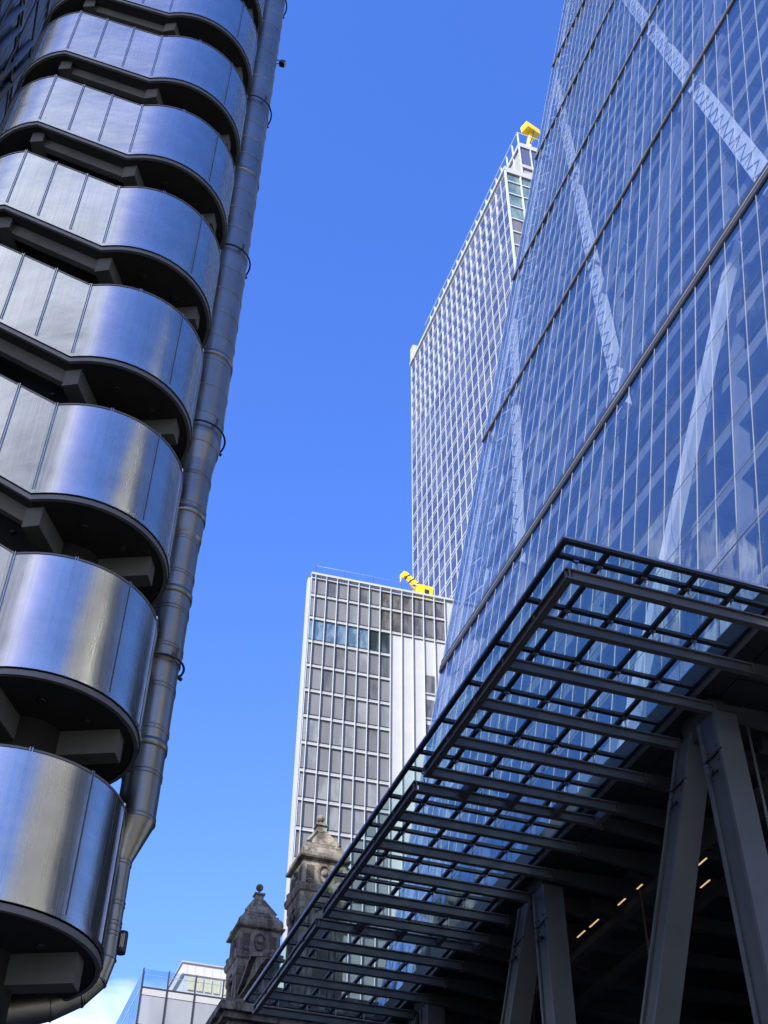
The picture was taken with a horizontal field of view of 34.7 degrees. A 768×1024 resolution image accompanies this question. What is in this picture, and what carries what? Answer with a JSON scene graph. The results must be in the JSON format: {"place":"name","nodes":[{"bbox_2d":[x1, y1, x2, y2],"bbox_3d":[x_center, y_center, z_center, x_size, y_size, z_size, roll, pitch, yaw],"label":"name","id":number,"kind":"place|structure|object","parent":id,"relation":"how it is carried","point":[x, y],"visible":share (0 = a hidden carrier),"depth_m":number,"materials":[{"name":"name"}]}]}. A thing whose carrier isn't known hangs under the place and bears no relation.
{"place":"outdoors","nodes":[
{"label":"outdoors","id":0,"kind":"place"},
{"bbox_2d":[0,0,54,126],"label":"service building","id":1,"kind":"structure","parent":0,"point":[22,22],"depth_m":54.30,"materials":[{"name":"metal"}]},
{"bbox_2d":[205,815,384,1023],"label":"stone building","id":2,"kind":"structure","parent":0,"point":[256,934],"depth_m":85.24,"materials":[{"name":"stone"}]},
{"bbox_2d":[43,0,577,1023],"label":"sky","id":3,"kind":"structure","parent":0,"point":[393,123],"materials":[{"name":"blue"}]},
{"bbox_3d":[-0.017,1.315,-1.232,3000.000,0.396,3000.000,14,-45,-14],"label":"ground","id":4,"kind":"structure","parent":0,"visible":0},
{"bbox_2d":[116,960,278,1023],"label":"glass office","id":5,"kind":"structure","parent":4,"relation":"on","point":[193,993],"depth_m":150.55,"materials":[{"name":"white metal"}]},
{"bbox_2d":[137,995,164,1023],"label":"window","id":6,"kind":"structure","parent":5,"relation":"in","point":[151,1009],"depth_m":147.97,"materials":[{"name":"grey glass"}]},
{"bbox_2d":[164,999,192,1023],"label":"window","id":7,"kind":"structure","parent":5,"relation":"in","point":[176,1011],"depth_m":148.92,"materials":[{"name":"grey glass"}]},
{"bbox_2d":[192,1003,215,1023],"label":"window","id":8,"kind":"structure","parent":5,"relation":"in","point":[201,1012],"depth_m":149.85,"materials":[{"name":"grey glass"}]},
{"bbox_2d":[279,572,485,1002],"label":"office block","id":9,"kind":"structure","parent":4,"relation":"on","point":[372,660],"depth_m":162.47,"materials":[{"name":"concrete"}]},
{"bbox_2d":[294,831,298,855],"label":"window","id":10,"kind":"structure","parent":9,"relation":"in","point":[297,832],"depth_m":146.68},
{"bbox_2d":[296,801,300,824],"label":"window","id":11,"kind":"structure","parent":9,"relation":"in","point":[299,802],"depth_m":149.41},
{"bbox_2d":[298,772,302,795],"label":"window","id":12,"kind":"structure","parent":9,"relation":"in","point":[301,774],"depth_m":152.15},
{"bbox_2d":[299,832,311,850],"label":"window","id":13,"kind":"structure","parent":9,"relation":"in","point":[304,836],"depth_m":147.40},
{"bbox_2d":[301,802,313,826],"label":"window","id":14,"kind":"structure","parent":9,"relation":"in","point":[307,808],"depth_m":149.61,"materials":[{"name":"glass"}]},
{"bbox_2d":[303,773,314,797],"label":"window","id":15,"kind":"structure","parent":9,"relation":"in","point":[309,779],"depth_m":152.37,"materials":[{"name":"glass"}]},
{"bbox_2d":[305,745,316,768],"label":"window","id":16,"kind":"structure","parent":9,"relation":"in","point":[310,753],"depth_m":155.11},
{"bbox_2d":[306,719,317,741],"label":"window","id":17,"kind":"structure","parent":9,"relation":"in","point":[312,725],"depth_m":157.88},
{"bbox_2d":[308,693,318,714],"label":"window","id":18,"kind":"structure","parent":9,"relation":"in","point":[313,704],"depth_m":160.58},
{"bbox_2d":[309,668,320,688],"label":"window","id":19,"kind":"structure","parent":9,"relation":"in","point":[315,674],"depth_m":163.39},
{"bbox_2d":[311,644,321,664],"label":"window","id":20,"kind":"structure","parent":9,"relation":"in","point":[316,655],"depth_m":166.13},
{"bbox_2d":[312,620,322,640],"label":"window","id":21,"kind":"structure","parent":9,"relation":"in","point":[317,625],"depth_m":168.87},
{"bbox_2d":[314,598,324,616],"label":"window","id":22,"kind":"structure","parent":9,"relation":"in","point":[319,603],"depth_m":171.61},
{"bbox_2d":[314,804,325,825],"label":"window","id":23,"kind":"structure","parent":9,"relation":"in","point":[320,809],"depth_m":150.38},
{"bbox_2d":[315,580,325,594],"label":"window","id":24,"kind":"structure","parent":9,"relation":"in","point":[320,585],"depth_m":174.10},
{"bbox_2d":[315,775,326,799],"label":"window","id":25,"kind":"structure","parent":9,"relation":"in","point":[321,781],"depth_m":152.67,"materials":[{"name":"glass"}]},
{"bbox_2d":[317,747,328,770],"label":"window","id":26,"kind":"structure","parent":9,"relation":"in","point":[322,759],"depth_m":155.42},
{"bbox_2d":[318,721,329,743],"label":"window","id":27,"kind":"structure","parent":9,"relation":"in","point":[324,727],"depth_m":158.21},
{"bbox_2d":[320,695,330,716],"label":"window","id":28,"kind":"structure","parent":9,"relation":"in","point":[325,703],"depth_m":160.94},
{"bbox_2d":[321,670,331,690],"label":"window","id":29,"kind":"structure","parent":9,"relation":"in","point":[326,684],"depth_m":163.67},
{"bbox_2d":[322,646,332,666],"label":"window","id":30,"kind":"structure","parent":9,"relation":"in","point":[327,651],"depth_m":166.41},
{"bbox_2d":[324,622,334,642],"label":"window","id":31,"kind":"structure","parent":9,"relation":"in","point":[329,628],"depth_m":169.16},
{"bbox_2d":[325,600,335,618],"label":"window","id":32,"kind":"structure","parent":9,"relation":"in","point":[330,605],"depth_m":171.90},
{"bbox_2d":[326,582,335,596],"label":"window","id":33,"kind":"structure","parent":9,"relation":"in","point":[331,587],"depth_m":174.40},
{"bbox_2d":[327,806,338,830],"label":"window","id":34,"kind":"structure","parent":9,"relation":"in","point":[332,812],"depth_m":150.25,"materials":[{"name":"glass"}]},
{"bbox_2d":[328,777,339,801],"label":"window","id":35,"kind":"structure","parent":9,"relation":"in","point":[333,788],"depth_m":152.97,"materials":[{"name":"glass"}]},
{"bbox_2d":[329,749,340,772],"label":"window","id":36,"kind":"structure","parent":9,"relation":"in","point":[335,755],"depth_m":155.74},
{"bbox_2d":[330,723,341,745],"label":"window","id":37,"kind":"structure","parent":9,"relation":"in","point":[336,729],"depth_m":158.52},
{"bbox_2d":[332,697,342,718],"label":"window","id":38,"kind":"structure","parent":9,"relation":"in","point":[337,703],"depth_m":161.29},
{"bbox_2d":[333,672,343,692],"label":"window","id":39,"kind":"structure","parent":9,"relation":"in","point":[338,678],"depth_m":163.99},
{"bbox_2d":[334,648,344,668],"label":"window","id":40,"kind":"structure","parent":9,"relation":"in","point":[339,655],"depth_m":166.74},
{"bbox_2d":[335,625,345,644],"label":"window","id":41,"kind":"structure","parent":9,"relation":"in","point":[340,630],"depth_m":169.47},
{"bbox_2d":[336,602,345,621],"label":"window","id":42,"kind":"structure","parent":9,"relation":"in","point":[341,607],"depth_m":172.20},
{"bbox_2d":[337,584,346,598],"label":"window","id":43,"kind":"structure","parent":9,"relation":"in","point":[342,589],"depth_m":174.70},
{"bbox_2d":[339,837,349,858],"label":"window","id":44,"kind":"structure","parent":9,"relation":"in","point":[344,842],"depth_m":148.44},
{"bbox_2d":[339,808,350,832],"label":"window","id":45,"kind":"structure","parent":9,"relation":"in","point":[345,814],"depth_m":150.56,"materials":[{"name":"glass"}]},
{"bbox_2d":[340,779,351,802],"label":"window","id":46,"kind":"structure","parent":9,"relation":"in","point":[346,785],"depth_m":153.34,"materials":[{"name":"glass"}]},
{"bbox_2d":[341,751,352,774],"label":"window","id":47,"kind":"structure","parent":9,"relation":"in","point":[347,757],"depth_m":156.10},
{"bbox_2d":[342,725,353,747],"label":"window","id":48,"kind":"structure","parent":9,"relation":"in","point":[348,730],"depth_m":158.83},
{"bbox_2d":[344,699,353,720],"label":"window","id":49,"kind":"structure","parent":9,"relation":"in","point":[348,704],"depth_m":161.57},
{"bbox_2d":[344,674,354,695],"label":"window","id":50,"kind":"structure","parent":9,"relation":"in","point":[349,679],"depth_m":164.31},
{"bbox_2d":[345,650,355,670],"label":"window","id":51,"kind":"structure","parent":9,"relation":"in","point":[350,655],"depth_m":167.08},
{"bbox_2d":[346,627,356,646],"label":"window","id":52,"kind":"structure","parent":9,"relation":"in","point":[351,632],"depth_m":169.82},
{"bbox_2d":[347,604,356,623],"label":"window","id":53,"kind":"structure","parent":9,"relation":"in","point":[352,609],"depth_m":172.53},
{"bbox_2d":[348,586,357,600],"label":"window","id":54,"kind":"structure","parent":9,"relation":"in","point":[352,591],"depth_m":175.08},
{"bbox_2d":[351,839,362,863],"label":"window","id":55,"kind":"structure","parent":9,"relation":"in","point":[354,856],"depth_m":147.94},
{"bbox_2d":[352,810,362,833],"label":"window","id":56,"kind":"structure","parent":9,"relation":"in","point":[357,816],"depth_m":150.97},
{"bbox_2d":[353,781,363,804],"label":"window","id":57,"kind":"structure","parent":9,"relation":"in","point":[358,787],"depth_m":153.62,"materials":[{"name":"glass"}]},
{"bbox_2d":[354,727,364,749],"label":"window","id":58,"kind":"structure","parent":9,"relation":"in","point":[359,732],"depth_m":159.10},
{"bbox_2d":[354,753,364,776],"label":"window","id":59,"kind":"structure","parent":9,"relation":"in","point":[359,759],"depth_m":156.41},
{"bbox_2d":[355,701,365,722],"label":"window","id":60,"kind":"structure","parent":9,"relation":"in","point":[360,716],"depth_m":161.84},
{"bbox_2d":[356,676,366,696],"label":"window","id":61,"kind":"structure","parent":9,"relation":"in","point":[361,681],"depth_m":164.61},
{"bbox_2d":[357,652,366,672],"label":"window","id":62,"kind":"structure","parent":9,"relation":"in","point":[361,657],"depth_m":167.37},
{"bbox_2d":[358,606,367,625],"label":"window","id":63,"kind":"structure","parent":9,"relation":"in","point":[363,611],"depth_m":172.83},
{"bbox_2d":[358,629,367,648],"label":"window","id":64,"kind":"structure","parent":9,"relation":"in","point":[362,634],"depth_m":170.19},
{"bbox_2d":[359,588,368,602],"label":"window","id":65,"kind":"structure","parent":9,"relation":"in","point":[363,593],"depth_m":175.38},
{"bbox_2d":[342,869,387,1002],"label":"window","id":66,"kind":"structure","parent":9,"relation":"in","point":[380,888],"depth_m":140.54,"materials":[{"name":"glass"}]},
{"bbox_2d":[364,841,374,864],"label":"window","id":67,"kind":"structure","parent":9,"relation":"in","point":[372,861],"depth_m":148.15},
{"bbox_2d":[365,783,375,806],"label":"window","id":68,"kind":"structure","parent":9,"relation":"in","point":[370,794],"depth_m":153.89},
{"bbox_2d":[365,811,375,836],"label":"window","id":69,"kind":"structure","parent":9,"relation":"in","point":[371,831],"depth_m":150.80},
{"bbox_2d":[366,729,376,751],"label":"window","id":70,"kind":"structure","parent":9,"relation":"in","point":[371,734],"depth_m":159.41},
{"bbox_2d":[366,755,376,778],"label":"window","id":71,"kind":"structure","parent":9,"relation":"in","point":[371,761],"depth_m":156.73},
{"bbox_2d":[367,703,376,724],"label":"window","id":72,"kind":"structure","parent":9,"relation":"in","point":[371,708],"depth_m":162.18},
{"bbox_2d":[368,654,377,674],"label":"window","id":73,"kind":"structure","parent":9,"relation":"in","point":[373,659],"depth_m":167.68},
{"bbox_2d":[368,678,377,699],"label":"window","id":74,"kind":"structure","parent":9,"relation":"in","point":[372,683],"depth_m":164.95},
{"bbox_2d":[369,608,378,627],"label":"window","id":75,"kind":"structure","parent":9,"relation":"in","point":[374,613],"depth_m":173.17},
{"bbox_2d":[369,631,378,650],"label":"window","id":76,"kind":"structure","parent":9,"relation":"in","point":[373,636],"depth_m":170.48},
{"bbox_2d":[370,590,378,604],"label":"window","id":77,"kind":"structure","parent":9,"relation":"in","point":[374,595],"depth_m":175.68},
{"bbox_2d":[377,814,387,838],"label":"window","id":78,"kind":"structure","parent":9,"relation":"in","point":[381,818],"depth_m":152.11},
{"bbox_2d":[377,849,387,866],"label":"window","id":79,"kind":"structure","parent":9,"relation":"in","point":[385,860],"depth_m":148.35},
{"bbox_2d":[378,785,387,808],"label":"window","id":80,"kind":"structure","parent":9,"relation":"in","point":[382,789],"depth_m":154.58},
{"bbox_2d":[378,731,388,753],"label":"window","id":81,"kind":"structure","parent":9,"relation":"in","point":[383,744],"depth_m":159.72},
{"bbox_2d":[378,757,388,780],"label":"window","id":82,"kind":"structure","parent":9,"relation":"in","point":[383,763],"depth_m":157.02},
{"bbox_2d":[379,656,388,676],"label":"window","id":83,"kind":"structure","parent":9,"relation":"in","point":[384,661],"depth_m":168.00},
{"bbox_2d":[379,680,388,700],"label":"window","id":84,"kind":"structure","parent":9,"relation":"in","point":[383,685],"depth_m":165.28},
{"bbox_2d":[379,705,388,726],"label":"window","id":85,"kind":"structure","parent":9,"relation":"in","point":[383,710],"depth_m":162.52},
{"bbox_2d":[380,610,389,629],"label":"window","id":86,"kind":"structure","parent":9,"relation":"in","point":[384,615],"depth_m":173.51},
{"bbox_2d":[380,633,389,652],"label":"window","id":87,"kind":"structure","parent":9,"relation":"in","point":[384,638],"depth_m":170.82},
{"bbox_2d":[381,592,389,606],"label":"window","id":88,"kind":"structure","parent":9,"relation":"in","point":[385,597],"depth_m":176.02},
{"bbox_2d":[391,594,400,608],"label":"window","id":89,"kind":"structure","parent":9,"relation":"in","point":[395,599],"depth_m":176.32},
{"bbox_2d":[391,612,400,631],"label":"window","id":90,"kind":"structure","parent":9,"relation":"in","point":[395,617],"depth_m":173.82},
{"bbox_2d":[402,596,410,610],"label":"window","id":91,"kind":"structure","parent":9,"relation":"in","point":[406,602],"depth_m":176.63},
{"bbox_2d":[402,614,411,633],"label":"window","id":92,"kind":"structure","parent":9,"relation":"in","point":[406,619],"depth_m":174.14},
{"bbox_2d":[399,571,432,599],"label":"boom crane","id":93,"kind":"object","parent":9,"relation":"on","point":[413,583],"visible":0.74,"depth_m":181.96,"materials":[{"name":"yellow paint"}]},
{"bbox_2d":[413,598,421,612],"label":"window","id":94,"kind":"structure","parent":9,"relation":"in","point":[417,604],"depth_m":176.97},
{"bbox_2d":[413,616,422,635],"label":"window","id":95,"kind":"structure","parent":9,"relation":"in","point":[417,621],"depth_m":174.40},
{"bbox_2d":[422,601,432,614],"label":"window","id":96,"kind":"structure","parent":9,"relation":"in","point":[428,606],"depth_m":177.32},
{"bbox_2d":[424,618,433,637],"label":"window","id":97,"kind":"structure","parent":9,"relation":"in","point":[428,623],"depth_m":174.74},
{"bbox_2d":[425,675,434,695],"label":"slot window","id":98,"kind":"structure","parent":9,"relation":"in","point":[429,680],"depth_m":167.86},
{"bbox_2d":[425,699,435,720],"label":"slot window","id":99,"kind":"structure","parent":9,"relation":"in","point":[429,704],"depth_m":165.10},
{"bbox_2d":[426,724,435,746],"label":"slot window","id":100,"kind":"structure","parent":9,"relation":"in","point":[427,726],"depth_m":162.14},
{"bbox_2d":[427,806,437,829],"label":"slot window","id":101,"kind":"structure","parent":9,"relation":"in","point":[430,810],"depth_m":154.72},
{"bbox_2d":[434,603,443,616],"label":"window","id":102,"kind":"structure","parent":9,"relation":"in","point":[439,611],"depth_m":177.58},
{"bbox_2d":[435,620,443,639],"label":"window","id":103,"kind":"structure","parent":9,"relation":"in","point":[439,626],"depth_m":175.08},
{"bbox_2d":[410,132,552,603],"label":"office tower","id":104,"kind":"structure","parent":4,"relation":"on","point":[454,355],"depth_m":219.59,"materials":[{"name":"metal"}]},
{"bbox_2d":[412,230,510,603],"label":"window","id":105,"kind":"structure","parent":104,"relation":"in","point":[448,571],"depth_m":217.94,"materials":[{"name":"glass"}]},
{"bbox_2d":[507,174,519,183],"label":"window","id":106,"kind":"structure","parent":104,"relation":"in","point":[512,178],"depth_m":226.29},
{"bbox_2d":[508,182,520,195],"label":"window","id":107,"kind":"structure","parent":104,"relation":"in","point":[513,188],"depth_m":223.99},
{"bbox_2d":[509,194,522,207],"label":"window","id":108,"kind":"structure","parent":104,"relation":"in","point":[514,200],"depth_m":221.21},
{"bbox_2d":[511,207,523,220],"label":"window","id":109,"kind":"structure","parent":104,"relation":"in","point":[516,213],"depth_m":218.48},
{"bbox_2d":[512,219,525,233],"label":"window","id":110,"kind":"structure","parent":104,"relation":"in","point":[517,226],"depth_m":215.77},
{"bbox_2d":[513,232,527,246],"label":"window","id":111,"kind":"structure","parent":104,"relation":"in","point":[517,237],"depth_m":213.08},
{"bbox_2d":[515,246,528,259],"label":"window","id":112,"kind":"structure","parent":104,"relation":"in","point":[517,251],"depth_m":210.26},
{"bbox_2d":[516,260,530,274],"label":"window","id":113,"kind":"structure","parent":104,"relation":"in","point":[527,271],"depth_m":207.68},
{"bbox_2d":[518,274,531,288],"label":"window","id":114,"kind":"structure","parent":104,"relation":"in","point":[525,284],"depth_m":204.64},
{"bbox_2d":[520,288,530,301],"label":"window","id":115,"kind":"structure","parent":104,"relation":"in","point":[524,291],"depth_m":202.28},
{"bbox_2d":[521,178,534,188],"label":"window","id":116,"kind":"structure","parent":104,"relation":"in","point":[524,182],"depth_m":227.07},
{"bbox_2d":[522,187,534,199],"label":"window","id":117,"kind":"structure","parent":104,"relation":"in","point":[526,192],"depth_m":224.75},
{"bbox_2d":[520,121,539,145],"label":"roof crane","id":118,"kind":"object","parent":104,"relation":"on","point":[527,128],"visible":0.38,"depth_m":243.82,"materials":[{"name":"yellow paint"}]},
{"bbox_2d":[524,199,537,212],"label":"window","id":119,"kind":"structure","parent":104,"relation":"in","point":[528,205],"depth_m":221.89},
{"bbox_2d":[537,184,545,219],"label":"window","id":120,"kind":"structure","parent":104,"relation":"in","point":[542,187],"depth_m":226.07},
{"bbox_2d":[373,0,767,1023],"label":"glass tower","id":121,"kind":"structure","parent":4,"relation":"on","point":[637,416],"depth_m":74.67,"materials":[{"name":"blue glass"}]},
{"bbox_2d":[243,535,767,1023],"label":"glass canopy","id":122,"kind":"object","parent":121,"relation":"attached to","point":[599,805],"visible":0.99,"depth_m":52.14,"materials":[{"name":"metal"}]},
{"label":"pavement","id":123,"kind":"structure","parent":0,"visible":0},
{"bbox_2d":[0,0,264,1023],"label":"stair tower","id":124,"kind":"structure","parent":123,"relation":"on","point":[120,136],"depth_m":22.87,"materials":[{"name":"metal"}]},
{"bbox_2d":[6,0,286,1023],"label":"exhaust duct","id":125,"kind":"object","parent":124,"relation":"attached to","point":[142,778],"visible":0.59,"depth_m":24.18,"materials":[{"name":"silver metal"}]},
{"bbox_2d":[117,930,127,955],"bbox_3d":[-3.969,6.522,18.610,0.160,0.340,0.170,14,-45,-14],"label":"wall lantern","id":126,"kind":"object","parent":125,"relation":"attached to","point":[122,944],"depth_m":18.54,"materials":[{"name":"black metal"}]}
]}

